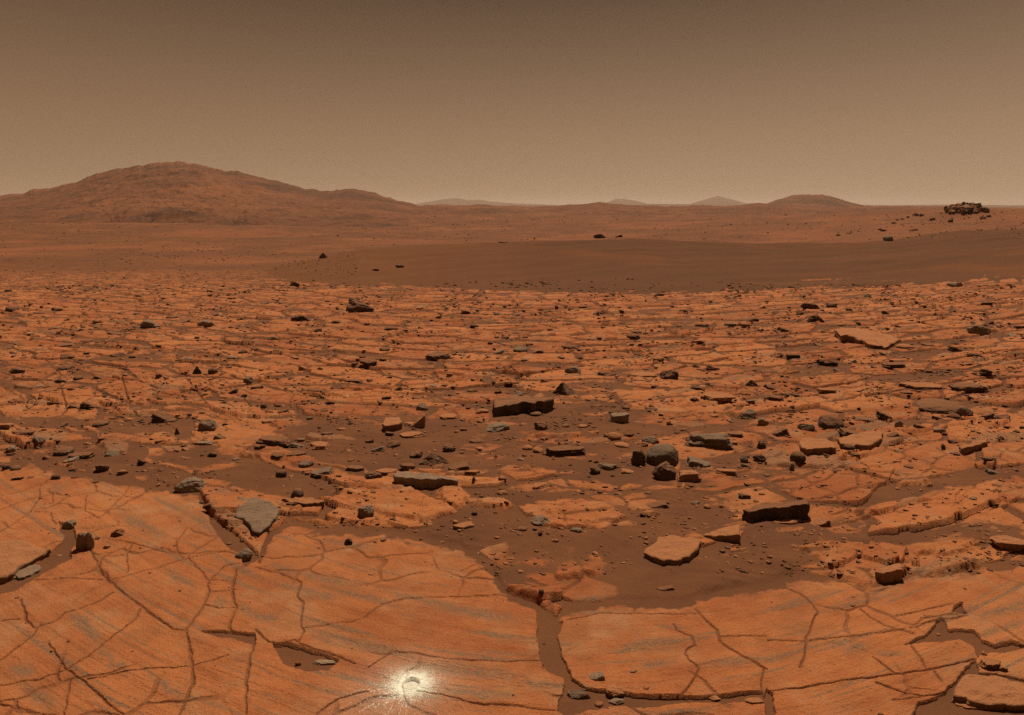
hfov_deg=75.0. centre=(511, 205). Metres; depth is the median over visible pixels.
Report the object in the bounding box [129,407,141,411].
boulder
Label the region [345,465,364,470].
rock slab
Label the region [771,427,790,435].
wedge rock
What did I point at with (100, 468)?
rock
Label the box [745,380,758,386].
pointed rock
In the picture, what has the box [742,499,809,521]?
rock block
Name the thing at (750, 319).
rock
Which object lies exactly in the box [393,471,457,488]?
rock block
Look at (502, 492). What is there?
rock
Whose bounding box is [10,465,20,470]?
boulder
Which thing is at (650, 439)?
rock
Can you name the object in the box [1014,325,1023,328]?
rock block
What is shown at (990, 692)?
rock slab
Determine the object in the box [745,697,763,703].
rock slab
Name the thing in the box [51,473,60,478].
rock
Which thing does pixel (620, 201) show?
mountain
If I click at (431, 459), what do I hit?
pointed rock
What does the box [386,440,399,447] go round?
rock
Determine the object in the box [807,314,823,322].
rock
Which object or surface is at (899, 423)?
rock
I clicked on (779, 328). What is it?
wedge rock
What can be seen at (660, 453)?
boulder
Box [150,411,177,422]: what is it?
wedge rock
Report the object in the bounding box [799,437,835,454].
rock slab
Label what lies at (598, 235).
rock
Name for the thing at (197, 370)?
pointed rock
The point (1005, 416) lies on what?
rock
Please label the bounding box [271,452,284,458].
rock slab
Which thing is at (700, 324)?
rock
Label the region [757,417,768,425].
rock
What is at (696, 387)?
rock
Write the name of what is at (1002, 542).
rock slab
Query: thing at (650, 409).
rock
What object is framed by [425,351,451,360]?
rock
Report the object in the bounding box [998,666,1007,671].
rock
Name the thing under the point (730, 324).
rock block
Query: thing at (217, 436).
wedge rock
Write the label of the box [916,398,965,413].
rock
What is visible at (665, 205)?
ridge
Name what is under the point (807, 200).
mesa
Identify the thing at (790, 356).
rock block
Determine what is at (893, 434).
wedge rock
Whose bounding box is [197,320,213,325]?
rock
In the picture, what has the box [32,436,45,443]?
rock
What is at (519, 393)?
rock
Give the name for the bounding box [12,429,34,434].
rock
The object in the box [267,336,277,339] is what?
rock
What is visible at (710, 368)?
wedge rock
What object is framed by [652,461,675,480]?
rock
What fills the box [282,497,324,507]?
rock slab
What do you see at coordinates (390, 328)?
rock
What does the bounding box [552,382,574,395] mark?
pointed rock
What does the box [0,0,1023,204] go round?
sky
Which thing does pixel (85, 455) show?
rock block
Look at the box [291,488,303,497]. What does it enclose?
boulder
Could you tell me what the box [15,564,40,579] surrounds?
rock block
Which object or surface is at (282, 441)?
rock block
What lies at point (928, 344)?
rock slab
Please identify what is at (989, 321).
wedge rock
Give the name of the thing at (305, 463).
rock
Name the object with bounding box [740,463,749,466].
wedge rock
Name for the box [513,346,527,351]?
boulder
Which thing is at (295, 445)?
wedge rock
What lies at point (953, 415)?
rock
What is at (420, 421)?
wedge rock
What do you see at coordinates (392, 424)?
rock block
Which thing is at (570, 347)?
rock
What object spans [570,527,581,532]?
rock
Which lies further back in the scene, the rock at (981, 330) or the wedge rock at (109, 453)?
the rock at (981, 330)
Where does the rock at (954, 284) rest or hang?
on the ground
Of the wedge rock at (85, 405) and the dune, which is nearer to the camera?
the wedge rock at (85, 405)
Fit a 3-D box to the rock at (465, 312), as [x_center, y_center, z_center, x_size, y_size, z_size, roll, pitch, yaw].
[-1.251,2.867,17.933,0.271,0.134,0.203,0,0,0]
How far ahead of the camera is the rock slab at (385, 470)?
5.68 m
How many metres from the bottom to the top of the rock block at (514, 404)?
0.232 m
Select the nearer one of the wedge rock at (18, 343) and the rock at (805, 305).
the wedge rock at (18, 343)
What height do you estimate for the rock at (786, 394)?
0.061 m
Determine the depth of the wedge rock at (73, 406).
8.01 m
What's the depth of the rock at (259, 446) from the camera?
6.39 m
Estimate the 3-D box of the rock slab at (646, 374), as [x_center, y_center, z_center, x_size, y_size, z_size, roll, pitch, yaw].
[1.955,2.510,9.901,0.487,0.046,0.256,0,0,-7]
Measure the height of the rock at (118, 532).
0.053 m
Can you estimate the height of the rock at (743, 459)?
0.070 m
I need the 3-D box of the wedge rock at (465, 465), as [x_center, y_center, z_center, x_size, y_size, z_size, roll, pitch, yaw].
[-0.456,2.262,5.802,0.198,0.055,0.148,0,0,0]
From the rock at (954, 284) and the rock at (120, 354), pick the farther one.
the rock at (954, 284)
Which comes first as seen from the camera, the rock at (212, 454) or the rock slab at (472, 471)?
the rock slab at (472, 471)
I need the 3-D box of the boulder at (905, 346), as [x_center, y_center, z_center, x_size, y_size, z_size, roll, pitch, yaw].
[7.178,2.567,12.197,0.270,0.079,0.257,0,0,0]
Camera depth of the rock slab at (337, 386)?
9.08 m
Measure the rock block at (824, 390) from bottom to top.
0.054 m
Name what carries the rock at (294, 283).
on the ground
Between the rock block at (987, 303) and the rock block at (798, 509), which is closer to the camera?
the rock block at (798, 509)
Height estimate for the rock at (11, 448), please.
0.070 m
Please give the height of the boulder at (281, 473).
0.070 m
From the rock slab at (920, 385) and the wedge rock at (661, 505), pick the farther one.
the rock slab at (920, 385)
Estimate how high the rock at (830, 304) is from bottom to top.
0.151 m
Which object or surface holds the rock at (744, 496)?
on the ground
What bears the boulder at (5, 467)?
on the ground
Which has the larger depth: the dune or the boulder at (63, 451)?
the dune
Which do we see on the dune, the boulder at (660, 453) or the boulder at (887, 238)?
the boulder at (887, 238)
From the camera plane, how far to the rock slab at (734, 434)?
6.81 m
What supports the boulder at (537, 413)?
on the ground
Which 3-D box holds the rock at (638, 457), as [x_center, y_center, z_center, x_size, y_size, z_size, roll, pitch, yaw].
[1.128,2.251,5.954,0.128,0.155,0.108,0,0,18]
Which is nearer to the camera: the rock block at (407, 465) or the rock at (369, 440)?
the rock block at (407, 465)
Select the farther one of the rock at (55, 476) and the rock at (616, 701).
the rock at (55, 476)
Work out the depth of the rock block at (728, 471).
5.72 m
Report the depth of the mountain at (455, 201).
3761.89 m
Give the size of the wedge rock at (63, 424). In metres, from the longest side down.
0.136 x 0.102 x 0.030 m
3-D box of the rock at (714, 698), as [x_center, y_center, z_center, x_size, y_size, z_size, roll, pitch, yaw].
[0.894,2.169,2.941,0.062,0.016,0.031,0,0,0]
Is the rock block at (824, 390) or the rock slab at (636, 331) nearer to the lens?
the rock block at (824, 390)
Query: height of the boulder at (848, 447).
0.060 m
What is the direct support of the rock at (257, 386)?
on the ground
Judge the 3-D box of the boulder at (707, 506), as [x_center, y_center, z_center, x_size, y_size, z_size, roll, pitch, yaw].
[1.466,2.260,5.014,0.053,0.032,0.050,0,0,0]
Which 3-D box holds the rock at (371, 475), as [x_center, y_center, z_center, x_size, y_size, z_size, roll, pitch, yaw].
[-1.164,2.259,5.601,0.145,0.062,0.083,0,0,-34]
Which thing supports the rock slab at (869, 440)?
on the ground
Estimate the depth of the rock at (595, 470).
5.74 m
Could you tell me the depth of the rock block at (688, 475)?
5.54 m
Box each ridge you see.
[411,202,1017,215]
[454,204,1023,206]
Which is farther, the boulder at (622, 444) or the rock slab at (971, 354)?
the rock slab at (971, 354)
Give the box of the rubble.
[0,210,1023,284]
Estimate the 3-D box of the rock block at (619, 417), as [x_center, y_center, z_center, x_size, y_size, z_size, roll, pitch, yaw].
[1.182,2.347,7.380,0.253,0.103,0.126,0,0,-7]
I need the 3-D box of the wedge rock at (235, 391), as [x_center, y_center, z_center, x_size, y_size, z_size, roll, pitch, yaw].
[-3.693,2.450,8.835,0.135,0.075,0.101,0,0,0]
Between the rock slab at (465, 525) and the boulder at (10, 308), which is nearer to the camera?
the rock slab at (465, 525)
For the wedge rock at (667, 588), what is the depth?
3.84 m
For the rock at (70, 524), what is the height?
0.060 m
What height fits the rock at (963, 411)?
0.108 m
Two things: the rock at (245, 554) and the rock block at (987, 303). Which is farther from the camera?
the rock block at (987, 303)
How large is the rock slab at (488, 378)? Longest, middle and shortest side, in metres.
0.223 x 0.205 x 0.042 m
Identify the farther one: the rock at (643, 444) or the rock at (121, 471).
the rock at (643, 444)
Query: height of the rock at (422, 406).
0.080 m
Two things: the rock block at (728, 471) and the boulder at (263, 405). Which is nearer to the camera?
the rock block at (728, 471)
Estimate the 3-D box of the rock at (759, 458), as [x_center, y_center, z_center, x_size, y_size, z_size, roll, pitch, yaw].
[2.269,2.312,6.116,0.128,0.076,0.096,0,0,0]
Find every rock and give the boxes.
[6,445,15,451]
[8,368,24,372]
[10,341,24,345]
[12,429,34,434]
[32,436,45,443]
[42,455,50,459]
[51,307,62,310]
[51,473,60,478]
[54,379,65,382]
[54,422,68,426]
[58,365,72,369]
[60,353,74,358]
[62,519,76,528]
[64,456,78,461]
[68,404,79,408]
[76,532,85,550]
[79,402,99,408]
[85,532,94,548]
[93,375,106,378]
[95,465,108,471]
[104,450,119,456]
[107,331,118,334]
[109,352,124,356]
[111,528,124,536]
[117,469,128,474]
[137,459,144,464]
[140,319,159,327]
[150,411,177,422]
[174,477,204,492]
[192,366,201,373]
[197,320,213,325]
[198,419,216,430]
[203,502,213,508]
[207,452,216,456]
[213,434,225,439]
[228,387,238,393]
[235,548,252,561]
[238,288,250,292]
[243,377,253,382]
[251,384,263,388]
[255,445,265,448]
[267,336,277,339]
[290,281,299,286]
[290,443,303,446]
[291,314,309,320]
[298,460,313,467]
[311,466,332,476]
[344,538,352,544]
[346,298,373,312]
[357,505,373,517]
[359,359,376,365]
[365,438,373,442]
[365,471,382,478]
[370,446,384,450]
[385,326,397,329]
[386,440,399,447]
[395,264,403,267]
[409,451,422,457]
[410,413,425,427]
[416,403,427,410]
[419,453,446,464]
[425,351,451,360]
[442,445,455,451]
[448,461,469,470]
[460,310,469,313]
[476,408,488,412]
[485,422,509,431]
[495,348,504,353]
[497,490,507,495]
[498,476,506,479]
[514,391,522,395]
[530,515,550,525]
[531,350,543,353]
[532,482,548,488]
[534,421,547,429]
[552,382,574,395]
[561,345,577,348]
[565,366,580,373]
[567,690,589,698]
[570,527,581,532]
[589,671,604,680]
[590,466,600,473]
[594,233,605,237]
[595,701,602,706]
[597,371,615,375]
[598,463,616,470]
[606,685,625,697]
[608,698,623,704]
[621,468,633,473]
[626,333,638,337]
[631,450,645,465]
[640,442,647,446]
[642,436,658,443]
[645,501,668,508]
[647,407,657,411]
[652,355,664,360]
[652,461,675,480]
[656,585,674,590]
[659,370,678,378]
[685,456,710,467]
[690,385,704,389]
[695,323,708,326]
[703,524,740,543]
[706,366,719,369]
[708,695,721,700]
[736,322,749,326]
[738,409,756,418]
[738,493,750,498]
[740,317,758,321]
[740,455,747,462]
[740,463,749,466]
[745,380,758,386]
[752,454,766,461]
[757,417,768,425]
[757,441,765,448]
[763,384,779,389]
[763,394,783,400]
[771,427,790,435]
[777,326,789,331]
[784,392,799,396]
[789,463,794,470]
[796,310,803,314]
[797,423,814,430]
[800,302,820,308]
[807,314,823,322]
[809,516,831,526]
[816,358,837,365]
[826,302,837,307]
[838,427,859,435]
[851,416,874,421]
[875,410,891,419]
[887,432,898,436]
[894,420,903,426]
[913,423,925,427]
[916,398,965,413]
[932,428,946,432]
[946,282,962,286]
[946,413,959,418]
[947,346,962,351]
[947,439,955,443]
[957,407,972,416]
[966,325,989,335]
[979,368,992,375]
[982,456,995,460]
[984,319,993,323]
[984,468,998,473]
[993,414,1010,419]
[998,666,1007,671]
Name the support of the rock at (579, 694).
on the ground
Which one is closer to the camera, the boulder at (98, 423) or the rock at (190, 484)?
the rock at (190, 484)
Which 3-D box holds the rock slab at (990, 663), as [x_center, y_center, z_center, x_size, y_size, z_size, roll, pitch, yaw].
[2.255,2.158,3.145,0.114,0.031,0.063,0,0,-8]
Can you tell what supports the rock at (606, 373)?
on the ground
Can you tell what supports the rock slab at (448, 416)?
on the ground
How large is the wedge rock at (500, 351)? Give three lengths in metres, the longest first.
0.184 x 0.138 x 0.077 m
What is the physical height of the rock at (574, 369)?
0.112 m
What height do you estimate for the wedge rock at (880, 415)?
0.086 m
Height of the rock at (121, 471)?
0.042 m
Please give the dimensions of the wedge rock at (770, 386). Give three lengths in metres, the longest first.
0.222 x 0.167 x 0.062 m
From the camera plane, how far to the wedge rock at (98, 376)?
9.78 m
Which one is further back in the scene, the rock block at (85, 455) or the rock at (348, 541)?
the rock block at (85, 455)
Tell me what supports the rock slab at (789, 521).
on the ground
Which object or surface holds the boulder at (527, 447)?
on the ground
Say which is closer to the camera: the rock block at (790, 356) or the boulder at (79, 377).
the boulder at (79, 377)
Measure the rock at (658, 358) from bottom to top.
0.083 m
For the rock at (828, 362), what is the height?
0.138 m
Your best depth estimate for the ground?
5.24 m
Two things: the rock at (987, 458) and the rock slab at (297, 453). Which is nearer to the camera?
the rock at (987, 458)
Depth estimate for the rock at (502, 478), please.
5.50 m
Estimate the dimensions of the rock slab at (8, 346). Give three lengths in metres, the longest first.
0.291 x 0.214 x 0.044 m
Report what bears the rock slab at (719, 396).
on the ground
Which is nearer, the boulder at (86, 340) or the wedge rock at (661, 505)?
the wedge rock at (661, 505)
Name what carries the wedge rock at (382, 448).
on the ground
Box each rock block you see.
[0,423,14,429]
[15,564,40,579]
[67,451,94,458]
[255,435,290,447]
[344,379,363,382]
[382,417,402,431]
[385,431,393,435]
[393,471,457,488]
[399,463,415,468]
[493,394,554,415]
[546,445,586,456]
[608,412,629,422]
[676,470,701,481]
[684,433,733,448]
[716,468,736,474]
[724,322,735,326]
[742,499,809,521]
[786,353,799,359]
[816,388,835,392]
[875,563,902,583]
[880,362,905,368]
[949,382,987,391]
[981,301,992,305]
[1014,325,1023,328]
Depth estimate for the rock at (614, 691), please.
2.96 m
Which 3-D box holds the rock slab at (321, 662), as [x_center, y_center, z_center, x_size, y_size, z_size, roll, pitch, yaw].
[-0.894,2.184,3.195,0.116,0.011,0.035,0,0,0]
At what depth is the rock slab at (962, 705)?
2.88 m
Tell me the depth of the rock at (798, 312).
17.04 m
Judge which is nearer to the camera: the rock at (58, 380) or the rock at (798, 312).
the rock at (58, 380)
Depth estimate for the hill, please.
262.11 m
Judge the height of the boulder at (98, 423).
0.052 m
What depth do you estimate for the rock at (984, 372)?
9.56 m
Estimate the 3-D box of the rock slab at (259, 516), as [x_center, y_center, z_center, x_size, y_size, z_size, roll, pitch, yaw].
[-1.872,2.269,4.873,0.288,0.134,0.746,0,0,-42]
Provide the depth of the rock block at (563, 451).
6.18 m
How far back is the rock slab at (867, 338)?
12.86 m
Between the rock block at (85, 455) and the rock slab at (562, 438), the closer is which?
the rock block at (85, 455)
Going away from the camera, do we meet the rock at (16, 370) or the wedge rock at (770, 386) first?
the wedge rock at (770, 386)
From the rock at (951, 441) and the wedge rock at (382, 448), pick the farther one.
the rock at (951, 441)
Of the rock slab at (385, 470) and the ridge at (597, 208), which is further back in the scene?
the ridge at (597, 208)
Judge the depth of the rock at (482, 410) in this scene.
7.60 m
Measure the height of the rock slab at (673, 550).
0.111 m
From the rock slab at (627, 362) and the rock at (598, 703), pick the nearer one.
the rock at (598, 703)
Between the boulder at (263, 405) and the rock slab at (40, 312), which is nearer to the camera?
the boulder at (263, 405)
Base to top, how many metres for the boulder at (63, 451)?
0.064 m
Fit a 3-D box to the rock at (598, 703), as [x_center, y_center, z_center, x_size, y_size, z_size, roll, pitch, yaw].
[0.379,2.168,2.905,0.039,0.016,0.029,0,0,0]
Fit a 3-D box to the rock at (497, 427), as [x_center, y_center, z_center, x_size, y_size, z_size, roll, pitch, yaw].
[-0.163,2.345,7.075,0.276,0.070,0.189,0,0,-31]
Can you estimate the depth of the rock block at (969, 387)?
8.74 m
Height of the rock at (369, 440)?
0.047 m
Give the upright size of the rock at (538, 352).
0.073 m
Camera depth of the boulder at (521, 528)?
4.59 m
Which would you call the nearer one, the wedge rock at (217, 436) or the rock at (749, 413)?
the wedge rock at (217, 436)
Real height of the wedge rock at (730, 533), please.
0.119 m
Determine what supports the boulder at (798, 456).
on the ground
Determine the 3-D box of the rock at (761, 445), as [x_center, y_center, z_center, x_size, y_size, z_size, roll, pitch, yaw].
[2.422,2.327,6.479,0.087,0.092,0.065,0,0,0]
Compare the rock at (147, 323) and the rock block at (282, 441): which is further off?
the rock at (147, 323)
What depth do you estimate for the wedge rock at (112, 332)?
14.22 m
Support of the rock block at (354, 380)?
on the ground
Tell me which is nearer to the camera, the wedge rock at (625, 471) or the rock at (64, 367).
the wedge rock at (625, 471)
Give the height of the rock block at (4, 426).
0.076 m
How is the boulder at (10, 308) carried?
on the ground
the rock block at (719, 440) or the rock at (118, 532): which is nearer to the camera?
the rock at (118, 532)
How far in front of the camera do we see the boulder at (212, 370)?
10.05 m
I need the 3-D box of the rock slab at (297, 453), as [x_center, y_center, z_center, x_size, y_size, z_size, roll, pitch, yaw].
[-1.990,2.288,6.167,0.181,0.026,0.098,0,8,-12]
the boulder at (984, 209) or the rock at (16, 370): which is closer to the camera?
the rock at (16, 370)
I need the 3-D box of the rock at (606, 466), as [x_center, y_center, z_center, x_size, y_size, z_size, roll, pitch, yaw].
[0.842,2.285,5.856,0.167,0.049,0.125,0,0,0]
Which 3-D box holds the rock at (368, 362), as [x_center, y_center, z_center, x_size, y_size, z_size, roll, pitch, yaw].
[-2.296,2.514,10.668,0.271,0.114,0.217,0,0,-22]
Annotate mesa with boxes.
[766,194,871,206]
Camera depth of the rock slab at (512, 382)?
9.27 m
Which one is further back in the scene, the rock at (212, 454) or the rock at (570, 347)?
the rock at (570, 347)
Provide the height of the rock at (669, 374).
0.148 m
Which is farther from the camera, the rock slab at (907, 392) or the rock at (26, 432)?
the rock slab at (907, 392)
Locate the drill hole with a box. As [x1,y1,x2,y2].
[402,678,419,689]
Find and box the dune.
[243,228,1023,293]
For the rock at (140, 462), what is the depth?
5.96 m
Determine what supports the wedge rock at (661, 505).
on the ground
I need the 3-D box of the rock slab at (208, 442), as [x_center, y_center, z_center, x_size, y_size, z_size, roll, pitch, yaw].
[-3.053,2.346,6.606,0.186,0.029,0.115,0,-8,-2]
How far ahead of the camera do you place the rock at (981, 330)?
13.46 m
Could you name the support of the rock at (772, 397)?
on the ground
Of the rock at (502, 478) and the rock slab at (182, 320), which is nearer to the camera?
the rock at (502, 478)
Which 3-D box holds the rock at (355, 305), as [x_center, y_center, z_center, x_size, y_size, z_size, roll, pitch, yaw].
[-4.226,2.795,18.519,0.804,0.480,0.603,0,0,0]
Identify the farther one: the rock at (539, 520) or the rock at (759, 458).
the rock at (759, 458)
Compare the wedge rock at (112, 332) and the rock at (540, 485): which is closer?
the rock at (540, 485)
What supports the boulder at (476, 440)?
on the ground
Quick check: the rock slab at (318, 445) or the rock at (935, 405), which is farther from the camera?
the rock at (935, 405)
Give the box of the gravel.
[0,280,1023,575]
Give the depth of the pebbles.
5.12 m
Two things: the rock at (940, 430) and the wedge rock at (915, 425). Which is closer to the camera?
the rock at (940, 430)
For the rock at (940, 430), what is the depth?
6.92 m
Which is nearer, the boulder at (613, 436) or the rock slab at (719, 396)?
the boulder at (613, 436)
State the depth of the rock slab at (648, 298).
21.25 m
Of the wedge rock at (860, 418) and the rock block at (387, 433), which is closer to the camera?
the rock block at (387, 433)
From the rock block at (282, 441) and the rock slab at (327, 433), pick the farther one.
the rock slab at (327, 433)
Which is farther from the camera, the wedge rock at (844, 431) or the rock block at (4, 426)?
the rock block at (4, 426)
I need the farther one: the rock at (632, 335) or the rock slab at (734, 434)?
the rock at (632, 335)
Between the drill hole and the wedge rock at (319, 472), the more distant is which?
the wedge rock at (319, 472)
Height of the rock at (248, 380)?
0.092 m
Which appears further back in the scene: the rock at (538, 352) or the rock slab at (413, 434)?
the rock at (538, 352)
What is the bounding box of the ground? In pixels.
[0,207,1023,714]
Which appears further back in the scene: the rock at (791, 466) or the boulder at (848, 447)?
the boulder at (848, 447)
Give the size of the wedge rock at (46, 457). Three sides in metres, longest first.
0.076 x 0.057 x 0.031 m
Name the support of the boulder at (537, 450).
on the ground
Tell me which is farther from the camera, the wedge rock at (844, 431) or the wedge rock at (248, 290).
the wedge rock at (248, 290)
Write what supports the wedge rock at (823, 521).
on the ground
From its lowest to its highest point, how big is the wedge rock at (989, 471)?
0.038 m
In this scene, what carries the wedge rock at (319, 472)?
on the ground
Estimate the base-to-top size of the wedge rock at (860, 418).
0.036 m
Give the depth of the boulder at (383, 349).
12.12 m
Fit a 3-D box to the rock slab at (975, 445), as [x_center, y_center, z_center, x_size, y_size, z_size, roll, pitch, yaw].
[4.419,2.328,6.381,0.597,0.140,0.083,0,0,-30]
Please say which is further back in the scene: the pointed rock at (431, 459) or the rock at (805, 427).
the rock at (805, 427)
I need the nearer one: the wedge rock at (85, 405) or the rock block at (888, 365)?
the wedge rock at (85, 405)
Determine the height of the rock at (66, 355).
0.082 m
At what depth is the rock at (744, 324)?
15.11 m
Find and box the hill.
[0,161,419,228]
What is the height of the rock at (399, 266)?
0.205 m
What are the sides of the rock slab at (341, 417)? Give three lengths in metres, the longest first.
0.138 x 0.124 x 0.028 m
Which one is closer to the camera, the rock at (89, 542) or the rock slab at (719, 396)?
the rock at (89, 542)
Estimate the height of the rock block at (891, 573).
0.128 m
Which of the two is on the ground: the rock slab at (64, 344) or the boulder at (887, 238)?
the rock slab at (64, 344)
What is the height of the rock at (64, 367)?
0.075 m
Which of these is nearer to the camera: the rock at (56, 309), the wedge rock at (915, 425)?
the wedge rock at (915, 425)
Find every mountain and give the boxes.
[416,198,543,205]
[607,199,646,203]
[692,196,747,203]
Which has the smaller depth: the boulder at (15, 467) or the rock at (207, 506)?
the rock at (207, 506)
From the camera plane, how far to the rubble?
57.44 m
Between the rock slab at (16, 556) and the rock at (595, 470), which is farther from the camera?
the rock at (595, 470)
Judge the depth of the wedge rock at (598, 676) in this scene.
3.06 m
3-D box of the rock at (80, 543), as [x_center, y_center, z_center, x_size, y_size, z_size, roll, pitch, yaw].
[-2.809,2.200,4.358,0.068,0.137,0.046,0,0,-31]
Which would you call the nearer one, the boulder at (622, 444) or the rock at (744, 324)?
the boulder at (622, 444)
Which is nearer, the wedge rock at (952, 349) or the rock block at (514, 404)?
the rock block at (514, 404)
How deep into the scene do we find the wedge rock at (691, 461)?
5.93 m
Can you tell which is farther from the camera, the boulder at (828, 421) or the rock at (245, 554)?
the boulder at (828, 421)
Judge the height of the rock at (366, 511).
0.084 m
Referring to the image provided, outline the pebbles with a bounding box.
[0,382,1018,713]
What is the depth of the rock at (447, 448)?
6.32 m
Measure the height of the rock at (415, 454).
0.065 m
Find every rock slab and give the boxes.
[0,344,13,349]
[0,540,50,583]
[33,311,55,313]
[55,343,72,346]
[176,318,189,322]
[193,440,213,444]
[233,496,278,535]
[261,418,276,422]
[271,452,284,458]
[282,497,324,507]
[286,450,305,455]
[309,441,328,449]
[313,659,336,664]
[321,432,332,434]
[331,383,344,388]
[337,414,348,420]
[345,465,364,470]
[374,468,396,473]
[399,431,425,437]
[439,413,456,418]
[453,521,474,528]
[465,470,479,472]
[482,375,495,383]
[504,381,518,383]
[557,436,568,441]
[623,360,631,364]
[628,330,641,332]
[628,372,658,376]
[643,535,701,564]
[645,296,656,301]
[700,391,736,401]
[727,432,742,436]
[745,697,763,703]
[773,519,800,523]
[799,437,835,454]
[834,328,899,349]
[837,430,882,450]
[897,382,941,389]
[900,391,912,393]
[921,343,933,345]
[951,674,1023,710]
[954,702,997,709]
[959,439,986,453]
[964,353,981,355]
[978,657,1000,669]
[989,535,1023,550]
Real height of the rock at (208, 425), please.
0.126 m
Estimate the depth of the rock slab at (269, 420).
7.39 m
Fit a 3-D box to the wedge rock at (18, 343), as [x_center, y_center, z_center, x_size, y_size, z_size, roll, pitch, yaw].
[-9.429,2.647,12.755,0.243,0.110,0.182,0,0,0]
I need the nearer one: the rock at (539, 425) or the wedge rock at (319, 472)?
the wedge rock at (319, 472)
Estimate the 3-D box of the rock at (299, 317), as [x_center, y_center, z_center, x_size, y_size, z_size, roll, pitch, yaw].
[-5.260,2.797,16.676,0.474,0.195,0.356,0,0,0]
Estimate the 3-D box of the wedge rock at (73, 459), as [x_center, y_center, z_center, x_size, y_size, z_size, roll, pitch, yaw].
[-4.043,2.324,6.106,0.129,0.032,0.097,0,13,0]
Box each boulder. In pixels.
[2,464,9,469]
[5,306,18,311]
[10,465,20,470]
[53,446,74,455]
[73,375,82,379]
[80,339,92,342]
[92,421,108,426]
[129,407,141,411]
[208,367,217,373]
[260,403,266,408]
[276,469,286,476]
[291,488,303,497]
[379,347,389,350]
[469,439,484,442]
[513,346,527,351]
[517,526,526,530]
[522,445,531,449]
[530,411,541,415]
[533,447,543,452]
[607,432,620,439]
[614,442,628,447]
[646,444,678,465]
[704,504,710,508]
[790,451,805,462]
[818,414,843,428]
[843,444,854,449]
[883,235,892,240]
[896,344,913,348]
[980,207,988,211]

